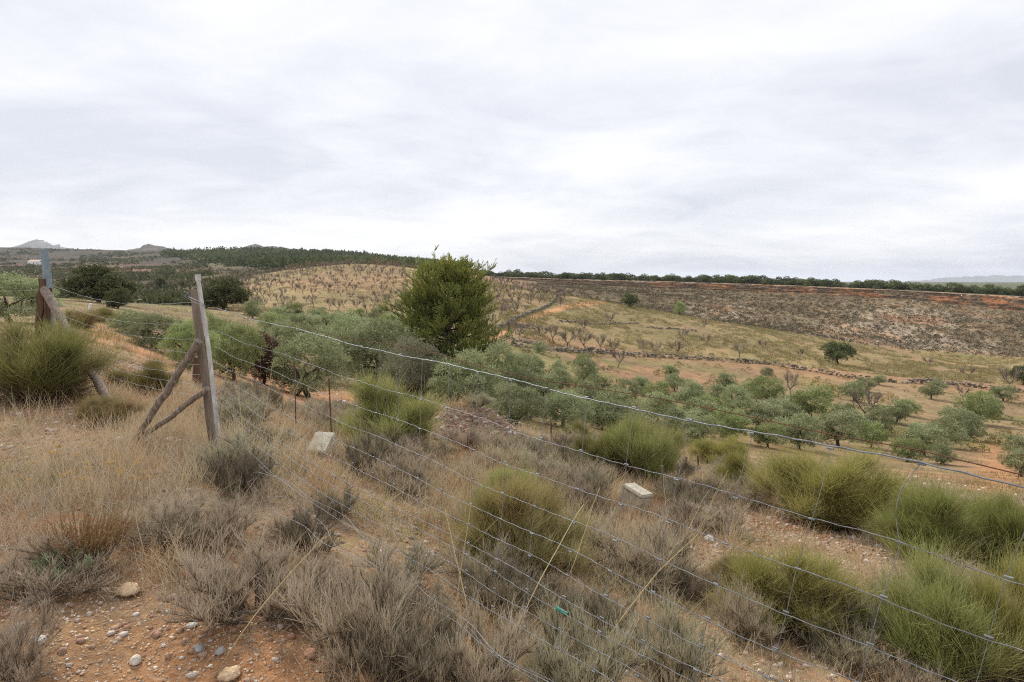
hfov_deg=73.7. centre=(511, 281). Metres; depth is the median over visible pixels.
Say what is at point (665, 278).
plateau pine
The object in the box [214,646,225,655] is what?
stone
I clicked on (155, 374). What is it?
broom bush
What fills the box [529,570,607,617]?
thyme bush
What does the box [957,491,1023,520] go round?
broom bush
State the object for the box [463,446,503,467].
thyme bush
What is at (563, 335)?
almond tree
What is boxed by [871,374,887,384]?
olive tree
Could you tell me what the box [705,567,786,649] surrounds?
thyme bush
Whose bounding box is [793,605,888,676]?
thyme bush
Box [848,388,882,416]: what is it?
almond tree
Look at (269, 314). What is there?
olive tree
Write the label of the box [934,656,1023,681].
thyme bush
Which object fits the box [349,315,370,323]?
olive tree
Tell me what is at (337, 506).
thyme bush
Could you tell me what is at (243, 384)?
thyme bush
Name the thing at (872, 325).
slope rocks
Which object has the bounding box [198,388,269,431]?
thyme bush
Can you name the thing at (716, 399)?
olive tree
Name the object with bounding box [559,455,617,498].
thyme bush
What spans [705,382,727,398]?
olive tree
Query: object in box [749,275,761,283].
plateau pine
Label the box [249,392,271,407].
thyme bush
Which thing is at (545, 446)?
thyme bush
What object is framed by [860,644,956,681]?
thyme bush
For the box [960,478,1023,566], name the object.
broom bush
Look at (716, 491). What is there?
thyme bush
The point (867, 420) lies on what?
olive tree
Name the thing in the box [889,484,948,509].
broom bush
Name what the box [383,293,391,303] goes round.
almond tree
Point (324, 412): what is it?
thyme bush
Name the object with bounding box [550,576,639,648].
thyme bush
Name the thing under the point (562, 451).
thyme bush
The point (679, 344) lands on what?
almond tree
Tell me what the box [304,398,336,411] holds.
thyme bush
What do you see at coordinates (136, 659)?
stone
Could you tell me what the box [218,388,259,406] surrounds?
thyme bush
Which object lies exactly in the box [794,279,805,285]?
plateau pine
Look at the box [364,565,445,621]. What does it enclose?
thyme bush
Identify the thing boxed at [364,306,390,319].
olive tree
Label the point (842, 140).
sky
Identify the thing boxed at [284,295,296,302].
almond tree
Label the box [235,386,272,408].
thyme bush
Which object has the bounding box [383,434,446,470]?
thyme bush
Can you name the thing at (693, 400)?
olive tree
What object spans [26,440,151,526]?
yarrow
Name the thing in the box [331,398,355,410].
thyme bush
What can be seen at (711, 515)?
thyme bush
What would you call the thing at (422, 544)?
bleached stalks
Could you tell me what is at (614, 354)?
almond tree
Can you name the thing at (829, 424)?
olive tree
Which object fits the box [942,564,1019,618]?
thyme bush
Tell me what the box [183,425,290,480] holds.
thyme bush
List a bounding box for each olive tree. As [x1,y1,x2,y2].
[0,269,70,322]
[105,307,154,335]
[118,310,184,349]
[240,299,264,318]
[255,307,296,338]
[258,313,307,365]
[262,327,352,397]
[267,303,294,322]
[280,300,302,314]
[281,310,323,332]
[296,320,340,345]
[303,307,325,325]
[312,310,347,326]
[312,310,381,359]
[313,306,328,316]
[327,312,422,384]
[348,308,364,321]
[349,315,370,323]
[362,313,371,320]
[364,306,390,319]
[373,311,408,328]
[424,342,504,407]
[469,335,548,412]
[479,381,553,426]
[509,358,544,379]
[516,352,545,368]
[527,371,562,399]
[531,340,546,352]
[538,387,596,427]
[542,365,574,390]
[552,359,567,368]
[565,377,602,411]
[568,356,599,382]
[573,353,592,367]
[580,386,651,430]
[582,399,618,428]
[584,373,618,397]
[599,384,634,409]
[616,376,642,397]
[618,409,655,428]
[633,374,652,388]
[639,389,676,420]
[640,380,673,404]
[648,404,685,433]
[661,363,679,375]
[664,372,685,390]
[671,378,706,409]
[675,405,704,441]
[676,410,720,443]
[679,394,721,423]
[695,391,727,412]
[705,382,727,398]
[709,403,751,440]
[714,373,737,387]
[719,382,752,409]
[729,395,785,427]
[739,379,758,392]
[748,374,788,401]
[749,419,786,447]
[760,367,773,375]
[761,393,802,420]
[769,410,825,448]
[778,392,794,409]
[784,381,838,419]
[812,405,868,445]
[832,401,855,415]
[838,379,867,400]
[842,410,873,431]
[851,419,889,447]
[855,377,877,390]
[864,402,896,432]
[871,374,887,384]
[884,397,913,422]
[889,434,928,461]
[896,398,921,415]
[898,421,952,455]
[906,421,937,440]
[918,382,944,398]
[925,442,956,463]
[928,414,972,446]
[930,377,949,389]
[936,404,966,427]
[944,406,987,439]
[952,387,1003,424]
[973,394,1004,415]
[988,382,1018,401]
[997,445,1023,476]
[998,431,1023,451]
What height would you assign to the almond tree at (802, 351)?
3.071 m
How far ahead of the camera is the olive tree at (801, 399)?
75.74 m
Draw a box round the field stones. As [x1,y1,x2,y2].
[246,379,1016,495]
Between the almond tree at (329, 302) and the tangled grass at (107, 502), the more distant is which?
the almond tree at (329, 302)
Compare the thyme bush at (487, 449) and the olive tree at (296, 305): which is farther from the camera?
the olive tree at (296, 305)
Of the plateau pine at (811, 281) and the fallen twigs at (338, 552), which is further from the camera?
the plateau pine at (811, 281)
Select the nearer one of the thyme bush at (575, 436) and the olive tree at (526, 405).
the thyme bush at (575, 436)
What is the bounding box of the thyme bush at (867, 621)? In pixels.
[793,555,897,648]
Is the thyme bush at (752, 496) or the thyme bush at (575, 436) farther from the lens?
the thyme bush at (575, 436)
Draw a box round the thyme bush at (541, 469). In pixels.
[513,453,576,483]
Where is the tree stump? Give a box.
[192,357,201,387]
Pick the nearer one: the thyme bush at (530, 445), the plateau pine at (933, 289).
the thyme bush at (530, 445)
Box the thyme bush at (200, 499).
[170,489,209,515]
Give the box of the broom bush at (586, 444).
[565,423,618,467]
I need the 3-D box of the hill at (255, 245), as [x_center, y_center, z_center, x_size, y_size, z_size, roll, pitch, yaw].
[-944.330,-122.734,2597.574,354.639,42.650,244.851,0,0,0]
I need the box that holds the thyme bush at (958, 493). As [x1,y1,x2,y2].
[929,484,977,501]
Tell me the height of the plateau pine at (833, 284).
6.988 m
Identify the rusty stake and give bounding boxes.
[294,361,296,426]
[328,379,331,431]
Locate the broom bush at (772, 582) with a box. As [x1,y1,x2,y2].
[690,528,896,653]
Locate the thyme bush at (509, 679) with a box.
[487,669,531,681]
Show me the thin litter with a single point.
(135, 617)
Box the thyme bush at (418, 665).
[346,574,478,681]
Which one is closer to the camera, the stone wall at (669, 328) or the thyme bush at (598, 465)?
the thyme bush at (598, 465)
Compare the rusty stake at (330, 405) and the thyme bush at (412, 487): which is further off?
the rusty stake at (330, 405)
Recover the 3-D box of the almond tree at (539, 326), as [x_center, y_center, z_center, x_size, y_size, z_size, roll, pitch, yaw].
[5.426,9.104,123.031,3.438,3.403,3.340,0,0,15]
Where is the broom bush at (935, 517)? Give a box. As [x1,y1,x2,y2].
[844,465,1023,581]
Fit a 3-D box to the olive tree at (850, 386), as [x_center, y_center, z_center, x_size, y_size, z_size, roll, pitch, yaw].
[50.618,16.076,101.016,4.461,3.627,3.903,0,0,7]
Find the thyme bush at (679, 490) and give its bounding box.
[651,473,728,513]
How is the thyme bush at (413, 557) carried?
on the ground at (694, 369)
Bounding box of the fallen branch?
[217,584,273,654]
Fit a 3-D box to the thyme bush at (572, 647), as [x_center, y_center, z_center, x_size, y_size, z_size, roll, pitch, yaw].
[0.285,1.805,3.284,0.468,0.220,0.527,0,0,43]
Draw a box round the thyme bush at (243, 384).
[217,375,261,393]
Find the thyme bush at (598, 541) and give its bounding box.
[553,496,624,584]
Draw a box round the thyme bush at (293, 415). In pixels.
[282,408,312,422]
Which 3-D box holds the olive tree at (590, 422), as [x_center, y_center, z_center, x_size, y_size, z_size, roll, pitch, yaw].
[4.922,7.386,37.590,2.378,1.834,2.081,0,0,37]
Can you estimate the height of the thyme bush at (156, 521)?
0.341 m
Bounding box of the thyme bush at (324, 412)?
[298,403,338,424]
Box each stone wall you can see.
[497,292,576,327]
[512,339,1023,391]
[518,323,548,329]
[558,319,639,324]
[647,326,696,330]
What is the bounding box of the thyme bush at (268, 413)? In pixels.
[258,406,278,426]
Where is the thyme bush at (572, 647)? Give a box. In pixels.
[531,629,607,679]
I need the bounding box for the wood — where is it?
[160,246,457,269]
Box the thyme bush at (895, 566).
[855,555,921,611]
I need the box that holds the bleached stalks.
[20,364,906,677]
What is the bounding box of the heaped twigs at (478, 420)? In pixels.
[435,387,539,438]
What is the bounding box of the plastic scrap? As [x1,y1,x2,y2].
[556,606,568,615]
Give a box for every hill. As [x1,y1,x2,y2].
[126,244,169,250]
[240,244,288,249]
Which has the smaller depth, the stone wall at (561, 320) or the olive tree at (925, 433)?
the olive tree at (925, 433)
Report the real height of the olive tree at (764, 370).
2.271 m
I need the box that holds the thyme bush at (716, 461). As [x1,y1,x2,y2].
[704,453,728,468]
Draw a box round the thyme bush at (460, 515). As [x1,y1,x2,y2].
[448,478,570,556]
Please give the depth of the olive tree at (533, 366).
55.79 m
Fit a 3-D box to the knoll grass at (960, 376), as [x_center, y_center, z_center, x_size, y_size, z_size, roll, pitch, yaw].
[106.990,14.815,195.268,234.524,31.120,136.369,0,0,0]
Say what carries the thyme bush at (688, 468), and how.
on the ground at (694, 369)
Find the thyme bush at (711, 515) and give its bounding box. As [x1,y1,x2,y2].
[668,499,719,532]
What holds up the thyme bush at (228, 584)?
on the ground at (694, 369)
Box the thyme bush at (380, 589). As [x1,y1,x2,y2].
[272,528,450,681]
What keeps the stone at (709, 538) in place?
on the ground at (694, 369)
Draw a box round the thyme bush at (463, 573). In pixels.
[432,529,535,595]
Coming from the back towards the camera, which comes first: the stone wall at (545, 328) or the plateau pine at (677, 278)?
the plateau pine at (677, 278)
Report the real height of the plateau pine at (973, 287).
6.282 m
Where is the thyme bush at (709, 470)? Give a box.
[697,464,724,476]
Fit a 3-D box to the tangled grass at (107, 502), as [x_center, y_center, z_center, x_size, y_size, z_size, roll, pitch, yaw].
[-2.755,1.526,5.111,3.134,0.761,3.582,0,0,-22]
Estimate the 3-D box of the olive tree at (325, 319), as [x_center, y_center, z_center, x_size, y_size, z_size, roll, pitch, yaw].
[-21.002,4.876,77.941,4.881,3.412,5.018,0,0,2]
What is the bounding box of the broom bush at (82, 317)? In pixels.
[55,306,107,328]
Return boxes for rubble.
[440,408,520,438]
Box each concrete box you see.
[307,432,336,457]
[616,483,653,514]
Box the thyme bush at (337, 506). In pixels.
[308,480,364,519]
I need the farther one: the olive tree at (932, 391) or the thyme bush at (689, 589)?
the olive tree at (932, 391)
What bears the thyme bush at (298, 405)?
on the ground at (694, 369)
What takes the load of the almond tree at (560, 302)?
on the ground at (694, 369)
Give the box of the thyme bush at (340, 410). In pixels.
[336,404,359,419]
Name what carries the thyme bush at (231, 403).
on the ground at (694, 369)
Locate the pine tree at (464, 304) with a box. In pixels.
[378,244,514,385]
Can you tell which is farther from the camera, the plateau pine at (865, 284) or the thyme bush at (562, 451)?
the plateau pine at (865, 284)
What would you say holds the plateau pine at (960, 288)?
on the ground at (694, 369)
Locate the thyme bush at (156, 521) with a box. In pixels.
[93,484,235,550]
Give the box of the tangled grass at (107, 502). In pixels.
[0,415,353,595]
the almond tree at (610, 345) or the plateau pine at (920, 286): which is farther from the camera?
the plateau pine at (920, 286)
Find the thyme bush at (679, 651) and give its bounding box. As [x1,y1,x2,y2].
[616,583,737,681]
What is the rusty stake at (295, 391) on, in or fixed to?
on the ground at (694, 369)
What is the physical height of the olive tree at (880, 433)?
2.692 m
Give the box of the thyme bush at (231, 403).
[196,390,267,424]
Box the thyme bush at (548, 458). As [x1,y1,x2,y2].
[510,444,572,473]
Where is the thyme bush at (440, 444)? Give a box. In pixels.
[421,434,458,459]
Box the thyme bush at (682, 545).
[649,514,696,564]
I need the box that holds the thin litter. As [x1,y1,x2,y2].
[0,553,369,681]
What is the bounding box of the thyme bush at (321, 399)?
[304,397,339,405]
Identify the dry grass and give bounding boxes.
[0,319,1021,681]
[0,376,1023,570]
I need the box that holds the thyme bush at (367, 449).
[328,418,408,474]
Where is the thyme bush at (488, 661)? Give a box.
[394,579,541,681]
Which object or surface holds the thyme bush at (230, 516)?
on the ground at (694, 369)
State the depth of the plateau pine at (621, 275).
557.77 m
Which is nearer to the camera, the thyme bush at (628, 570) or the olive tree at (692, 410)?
the thyme bush at (628, 570)
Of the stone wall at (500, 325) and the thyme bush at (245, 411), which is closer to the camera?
the thyme bush at (245, 411)
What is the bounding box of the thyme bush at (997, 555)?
[974,539,1011,570]
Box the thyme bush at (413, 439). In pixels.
[378,427,425,453]
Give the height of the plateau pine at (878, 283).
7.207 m
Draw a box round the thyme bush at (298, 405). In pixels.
[284,393,325,413]
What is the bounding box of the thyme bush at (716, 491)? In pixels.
[710,485,737,499]
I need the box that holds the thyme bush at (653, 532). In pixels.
[634,516,691,551]
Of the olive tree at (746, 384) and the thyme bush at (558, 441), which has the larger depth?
the olive tree at (746, 384)
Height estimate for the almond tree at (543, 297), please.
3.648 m
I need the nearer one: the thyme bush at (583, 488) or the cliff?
the thyme bush at (583, 488)
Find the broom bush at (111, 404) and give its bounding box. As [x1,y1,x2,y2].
[65,389,150,427]
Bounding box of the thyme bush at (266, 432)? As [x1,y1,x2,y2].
[239,419,278,448]
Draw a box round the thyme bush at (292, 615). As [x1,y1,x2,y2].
[234,556,372,632]
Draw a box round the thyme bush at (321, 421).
[307,412,345,435]
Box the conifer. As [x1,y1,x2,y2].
[673,301,686,314]
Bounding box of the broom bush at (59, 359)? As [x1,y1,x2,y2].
[0,300,133,405]
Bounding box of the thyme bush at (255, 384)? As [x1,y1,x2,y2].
[234,377,269,392]
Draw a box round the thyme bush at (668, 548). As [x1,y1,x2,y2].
[592,507,704,592]
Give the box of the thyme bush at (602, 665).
[503,574,658,681]
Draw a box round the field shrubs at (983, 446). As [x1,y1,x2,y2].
[501,291,1023,452]
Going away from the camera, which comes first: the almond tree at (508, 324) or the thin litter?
the thin litter
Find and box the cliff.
[484,276,1023,310]
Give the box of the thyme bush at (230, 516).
[161,494,260,565]
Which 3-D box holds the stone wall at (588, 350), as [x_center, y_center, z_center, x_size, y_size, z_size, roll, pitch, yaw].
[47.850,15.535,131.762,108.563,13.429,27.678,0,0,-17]
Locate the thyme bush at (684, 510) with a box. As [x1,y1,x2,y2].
[644,494,708,537]
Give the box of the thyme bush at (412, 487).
[393,467,433,498]
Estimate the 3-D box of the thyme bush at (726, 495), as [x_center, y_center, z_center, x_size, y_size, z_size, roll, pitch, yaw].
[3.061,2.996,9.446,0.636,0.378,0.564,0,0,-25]
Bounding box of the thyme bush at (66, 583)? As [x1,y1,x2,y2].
[0,526,137,620]
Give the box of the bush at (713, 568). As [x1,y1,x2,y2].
[698,549,750,593]
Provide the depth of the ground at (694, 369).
44.48 m
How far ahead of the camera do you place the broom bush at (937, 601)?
4.03 m
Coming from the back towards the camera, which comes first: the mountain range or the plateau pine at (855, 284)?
the mountain range
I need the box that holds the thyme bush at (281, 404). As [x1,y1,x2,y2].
[264,400,294,413]
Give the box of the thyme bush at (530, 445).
[497,430,549,461]
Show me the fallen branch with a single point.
(237, 617)
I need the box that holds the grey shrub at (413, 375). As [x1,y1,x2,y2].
[372,328,450,402]
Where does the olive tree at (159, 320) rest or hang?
on the ground at (694, 369)
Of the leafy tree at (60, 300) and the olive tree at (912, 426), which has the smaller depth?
the leafy tree at (60, 300)
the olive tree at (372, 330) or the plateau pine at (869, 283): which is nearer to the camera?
the olive tree at (372, 330)
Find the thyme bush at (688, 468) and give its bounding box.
[670,457,700,479]
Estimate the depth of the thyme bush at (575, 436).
13.54 m
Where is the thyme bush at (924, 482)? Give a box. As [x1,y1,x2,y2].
[908,476,945,491]
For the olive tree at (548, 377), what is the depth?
47.64 m
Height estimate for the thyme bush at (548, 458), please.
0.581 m
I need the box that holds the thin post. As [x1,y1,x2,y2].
[661,465,663,491]
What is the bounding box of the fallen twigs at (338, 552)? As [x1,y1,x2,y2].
[0,356,1009,681]
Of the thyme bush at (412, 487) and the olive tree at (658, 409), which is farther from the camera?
the olive tree at (658, 409)
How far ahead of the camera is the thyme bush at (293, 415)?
10.09 m
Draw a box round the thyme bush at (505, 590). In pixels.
[451,542,560,630]
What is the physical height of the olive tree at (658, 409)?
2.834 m
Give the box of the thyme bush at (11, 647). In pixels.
[0,593,70,681]
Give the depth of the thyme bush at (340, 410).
11.71 m
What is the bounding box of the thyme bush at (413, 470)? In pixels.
[357,444,437,504]
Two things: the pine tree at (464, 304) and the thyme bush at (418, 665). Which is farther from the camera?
the pine tree at (464, 304)
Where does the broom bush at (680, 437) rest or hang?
on the ground at (694, 369)
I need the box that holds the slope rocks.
[573,287,1021,357]
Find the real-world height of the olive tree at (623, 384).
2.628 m
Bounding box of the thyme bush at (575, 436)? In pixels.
[564,429,586,446]
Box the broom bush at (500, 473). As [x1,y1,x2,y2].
[469,455,550,500]
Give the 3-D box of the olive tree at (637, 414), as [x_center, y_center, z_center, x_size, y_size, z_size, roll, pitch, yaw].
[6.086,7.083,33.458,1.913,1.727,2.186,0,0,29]
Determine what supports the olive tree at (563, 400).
on the ground at (694, 369)
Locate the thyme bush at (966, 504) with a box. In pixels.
[946,494,984,514]
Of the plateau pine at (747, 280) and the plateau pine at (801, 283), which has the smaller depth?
the plateau pine at (801, 283)
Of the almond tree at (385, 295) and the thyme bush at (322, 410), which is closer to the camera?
the thyme bush at (322, 410)
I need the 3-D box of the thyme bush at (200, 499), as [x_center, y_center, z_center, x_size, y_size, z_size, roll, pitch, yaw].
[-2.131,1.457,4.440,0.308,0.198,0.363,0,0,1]
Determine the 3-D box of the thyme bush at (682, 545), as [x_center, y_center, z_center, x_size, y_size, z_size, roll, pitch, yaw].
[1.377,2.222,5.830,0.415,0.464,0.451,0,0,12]
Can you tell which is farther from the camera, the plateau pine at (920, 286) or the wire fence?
the plateau pine at (920, 286)
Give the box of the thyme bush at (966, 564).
[907,546,997,579]
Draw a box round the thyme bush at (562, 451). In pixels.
[541,439,594,467]
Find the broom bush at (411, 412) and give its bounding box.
[327,360,452,448]
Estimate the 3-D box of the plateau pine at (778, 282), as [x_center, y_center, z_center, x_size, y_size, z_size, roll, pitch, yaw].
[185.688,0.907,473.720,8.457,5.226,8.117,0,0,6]
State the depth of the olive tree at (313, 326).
55.51 m
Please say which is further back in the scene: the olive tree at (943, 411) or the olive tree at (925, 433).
the olive tree at (943, 411)
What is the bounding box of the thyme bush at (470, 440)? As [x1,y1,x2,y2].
[430,421,481,451]
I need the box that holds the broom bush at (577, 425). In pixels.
[555,417,593,437]
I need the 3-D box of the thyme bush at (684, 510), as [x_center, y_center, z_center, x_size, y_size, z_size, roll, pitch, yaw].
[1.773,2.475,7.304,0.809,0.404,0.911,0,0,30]
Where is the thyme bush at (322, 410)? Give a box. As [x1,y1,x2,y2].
[314,406,337,417]
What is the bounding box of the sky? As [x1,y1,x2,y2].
[0,0,1023,281]
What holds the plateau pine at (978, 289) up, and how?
on the ground at (694, 369)
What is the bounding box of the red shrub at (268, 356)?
[237,330,293,383]
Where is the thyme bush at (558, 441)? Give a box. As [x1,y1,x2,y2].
[546,429,584,451]
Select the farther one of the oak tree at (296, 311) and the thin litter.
the oak tree at (296, 311)
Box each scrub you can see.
[0,247,215,304]
[0,257,419,289]
[537,282,1023,357]
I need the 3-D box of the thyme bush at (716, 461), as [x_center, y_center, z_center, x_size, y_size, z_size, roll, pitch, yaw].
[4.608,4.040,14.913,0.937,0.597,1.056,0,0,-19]
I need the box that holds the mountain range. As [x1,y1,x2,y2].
[910,275,1023,281]
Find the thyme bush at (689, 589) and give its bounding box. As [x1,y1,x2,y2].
[669,563,724,604]
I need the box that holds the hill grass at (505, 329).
[210,264,583,353]
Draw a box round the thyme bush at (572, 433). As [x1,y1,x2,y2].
[552,427,578,440]
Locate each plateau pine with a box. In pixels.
[554,273,564,278]
[568,273,579,278]
[575,272,585,278]
[592,273,602,279]
[606,273,619,279]
[615,273,626,279]
[637,273,646,280]
[649,275,660,280]
[663,275,672,280]
[673,276,680,281]
[683,275,692,281]
[694,274,706,281]
[700,275,712,282]
[716,276,729,282]
[726,274,737,282]
[735,276,749,283]
[742,275,756,283]
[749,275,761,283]
[762,278,774,284]
[774,279,784,284]
[789,277,800,285]
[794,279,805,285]
[803,277,817,285]
[818,279,833,286]
[828,279,841,286]
[836,282,847,287]
[852,280,864,287]
[859,279,874,287]
[863,279,876,288]
[872,279,886,288]
[882,279,902,289]
[902,281,914,290]
[909,282,925,290]
[921,283,931,290]
[927,286,938,291]
[932,284,943,291]
[942,282,966,292]
[953,285,970,292]
[967,284,979,293]
[973,287,985,293]
[980,283,1000,294]
[995,288,1009,295]
[1007,288,1022,295]
[1015,285,1023,295]
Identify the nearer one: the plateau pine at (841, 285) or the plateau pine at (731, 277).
the plateau pine at (841, 285)
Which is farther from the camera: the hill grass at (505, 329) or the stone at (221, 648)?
the hill grass at (505, 329)
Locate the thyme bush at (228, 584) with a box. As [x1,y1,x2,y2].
[140,522,364,641]
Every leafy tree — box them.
[24,291,63,306]
[157,313,222,369]
[184,303,238,355]
[204,317,271,380]
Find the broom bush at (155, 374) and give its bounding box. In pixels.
[100,353,184,394]
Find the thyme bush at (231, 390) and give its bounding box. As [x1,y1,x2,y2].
[211,382,242,396]
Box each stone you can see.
[35,635,45,644]
[112,582,139,596]
[129,654,141,665]
[151,630,161,637]
[185,622,198,627]
[193,643,204,652]
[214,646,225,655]
[217,665,241,681]
[303,648,317,658]
[703,534,713,541]
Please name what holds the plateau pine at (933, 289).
on the ground at (694, 369)
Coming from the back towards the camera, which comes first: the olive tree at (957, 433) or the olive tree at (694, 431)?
the olive tree at (957, 433)
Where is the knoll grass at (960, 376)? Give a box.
[484,281,1023,384]
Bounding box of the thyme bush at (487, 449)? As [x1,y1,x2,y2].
[476,438,538,468]
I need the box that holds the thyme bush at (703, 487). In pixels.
[646,470,720,501]
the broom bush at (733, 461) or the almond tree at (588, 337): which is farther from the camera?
the almond tree at (588, 337)
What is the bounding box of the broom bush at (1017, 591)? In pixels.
[959,530,1023,681]
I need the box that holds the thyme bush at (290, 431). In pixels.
[254,427,304,448]
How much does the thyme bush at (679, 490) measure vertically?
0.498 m
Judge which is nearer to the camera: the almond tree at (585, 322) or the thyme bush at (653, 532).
the thyme bush at (653, 532)
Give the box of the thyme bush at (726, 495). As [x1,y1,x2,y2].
[714,486,751,510]
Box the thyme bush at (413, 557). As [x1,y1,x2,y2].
[348,533,450,586]
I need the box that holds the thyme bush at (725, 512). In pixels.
[700,500,757,536]
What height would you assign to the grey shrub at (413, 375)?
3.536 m
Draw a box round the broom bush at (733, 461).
[703,443,784,504]
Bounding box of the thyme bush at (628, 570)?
[597,546,685,600]
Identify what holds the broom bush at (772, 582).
on the ground at (694, 369)
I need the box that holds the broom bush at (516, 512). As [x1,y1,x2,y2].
[423,453,615,593]
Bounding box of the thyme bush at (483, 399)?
[460,390,494,406]
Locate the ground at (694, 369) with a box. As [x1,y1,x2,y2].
[0,247,1023,681]
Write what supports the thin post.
on the ground at (694, 369)
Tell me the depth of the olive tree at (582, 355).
93.45 m
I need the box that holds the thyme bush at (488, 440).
[458,423,511,453]
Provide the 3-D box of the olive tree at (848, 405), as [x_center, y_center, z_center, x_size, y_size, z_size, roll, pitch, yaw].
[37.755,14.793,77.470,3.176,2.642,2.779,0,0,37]
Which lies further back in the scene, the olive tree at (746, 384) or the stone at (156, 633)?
the olive tree at (746, 384)
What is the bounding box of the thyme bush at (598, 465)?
[581,459,613,474]
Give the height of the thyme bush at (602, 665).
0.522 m
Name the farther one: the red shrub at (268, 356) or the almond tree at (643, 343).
the almond tree at (643, 343)
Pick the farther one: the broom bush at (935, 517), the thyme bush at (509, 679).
the broom bush at (935, 517)
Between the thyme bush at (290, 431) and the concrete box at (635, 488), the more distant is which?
the concrete box at (635, 488)
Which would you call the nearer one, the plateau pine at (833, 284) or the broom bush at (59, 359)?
the broom bush at (59, 359)
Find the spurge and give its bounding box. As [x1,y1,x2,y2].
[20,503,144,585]
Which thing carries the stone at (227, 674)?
on the ground at (694, 369)
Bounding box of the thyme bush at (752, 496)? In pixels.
[710,472,777,510]
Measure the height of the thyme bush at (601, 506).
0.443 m
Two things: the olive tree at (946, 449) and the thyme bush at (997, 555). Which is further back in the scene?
the olive tree at (946, 449)
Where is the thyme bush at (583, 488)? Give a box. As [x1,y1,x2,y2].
[540,464,610,519]
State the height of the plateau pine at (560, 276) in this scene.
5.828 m
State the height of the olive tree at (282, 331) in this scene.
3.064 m
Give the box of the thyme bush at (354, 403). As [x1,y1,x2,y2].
[345,395,377,408]
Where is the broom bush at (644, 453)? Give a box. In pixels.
[590,403,684,485]
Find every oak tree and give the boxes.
[56,261,137,302]
[102,285,134,308]
[153,276,165,287]
[202,275,254,309]
[292,308,303,322]
[619,292,640,306]
[819,341,856,362]
[1007,365,1023,384]
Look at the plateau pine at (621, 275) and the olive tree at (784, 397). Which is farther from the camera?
the plateau pine at (621, 275)
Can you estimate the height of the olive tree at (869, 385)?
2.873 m
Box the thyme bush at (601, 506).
[563,476,624,520]
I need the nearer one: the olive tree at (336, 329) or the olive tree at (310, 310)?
the olive tree at (336, 329)
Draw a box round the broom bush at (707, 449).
[683,428,755,464]
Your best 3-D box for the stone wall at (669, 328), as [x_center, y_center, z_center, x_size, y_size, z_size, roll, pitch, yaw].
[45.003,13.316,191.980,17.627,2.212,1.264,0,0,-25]
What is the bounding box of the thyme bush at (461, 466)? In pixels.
[447,456,485,481]
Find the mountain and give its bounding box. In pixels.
[14,239,73,248]
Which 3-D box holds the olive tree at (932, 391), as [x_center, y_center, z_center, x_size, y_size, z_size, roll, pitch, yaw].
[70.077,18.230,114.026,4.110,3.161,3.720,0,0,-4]
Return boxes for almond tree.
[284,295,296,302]
[307,295,316,306]
[325,298,335,309]
[331,299,340,310]
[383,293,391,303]
[495,303,506,314]
[506,318,517,337]
[507,321,528,339]
[531,325,549,339]
[536,294,546,302]
[547,324,560,338]
[554,295,566,306]
[559,327,578,345]
[576,330,593,347]
[579,318,590,331]
[592,333,606,348]
[604,310,615,324]
[605,337,619,349]
[609,348,624,367]
[635,338,649,349]
[649,339,660,353]
[666,338,687,353]
[678,327,688,341]
[697,319,709,325]
[700,333,711,344]
[732,342,748,356]
[756,339,766,350]
[783,370,799,391]
[794,347,804,359]
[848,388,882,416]
[921,356,933,367]
[954,383,972,399]
[958,366,979,379]
[997,366,1021,384]
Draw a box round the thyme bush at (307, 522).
[259,493,344,555]
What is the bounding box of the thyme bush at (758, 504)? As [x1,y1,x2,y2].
[750,496,765,509]
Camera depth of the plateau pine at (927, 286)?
401.86 m
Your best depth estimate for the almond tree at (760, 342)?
172.97 m
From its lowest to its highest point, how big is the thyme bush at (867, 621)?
0.624 m
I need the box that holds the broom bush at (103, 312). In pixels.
[87,305,127,322]
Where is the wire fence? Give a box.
[0,249,1023,681]
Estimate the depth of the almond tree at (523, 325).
115.28 m
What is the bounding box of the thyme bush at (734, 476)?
[704,470,746,493]
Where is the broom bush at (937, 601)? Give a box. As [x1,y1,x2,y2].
[848,529,1023,681]
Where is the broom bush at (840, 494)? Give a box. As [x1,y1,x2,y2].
[736,427,926,536]
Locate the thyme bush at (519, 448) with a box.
[500,441,534,458]
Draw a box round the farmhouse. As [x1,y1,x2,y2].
[27,260,40,264]
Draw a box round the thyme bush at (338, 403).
[322,399,347,413]
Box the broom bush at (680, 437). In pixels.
[623,409,695,460]
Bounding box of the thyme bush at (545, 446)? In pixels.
[511,434,559,455]
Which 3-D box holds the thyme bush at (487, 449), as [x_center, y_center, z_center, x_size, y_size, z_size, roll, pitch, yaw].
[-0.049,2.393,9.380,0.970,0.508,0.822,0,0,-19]
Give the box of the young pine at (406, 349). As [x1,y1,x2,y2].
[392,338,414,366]
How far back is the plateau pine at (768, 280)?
477.78 m
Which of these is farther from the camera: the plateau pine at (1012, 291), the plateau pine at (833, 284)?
the plateau pine at (833, 284)
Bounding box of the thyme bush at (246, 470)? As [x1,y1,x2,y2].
[202,439,276,500]
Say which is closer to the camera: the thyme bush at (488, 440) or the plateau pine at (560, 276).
the thyme bush at (488, 440)
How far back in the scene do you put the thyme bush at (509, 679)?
2.85 m
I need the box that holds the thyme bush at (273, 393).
[245,380,293,410]

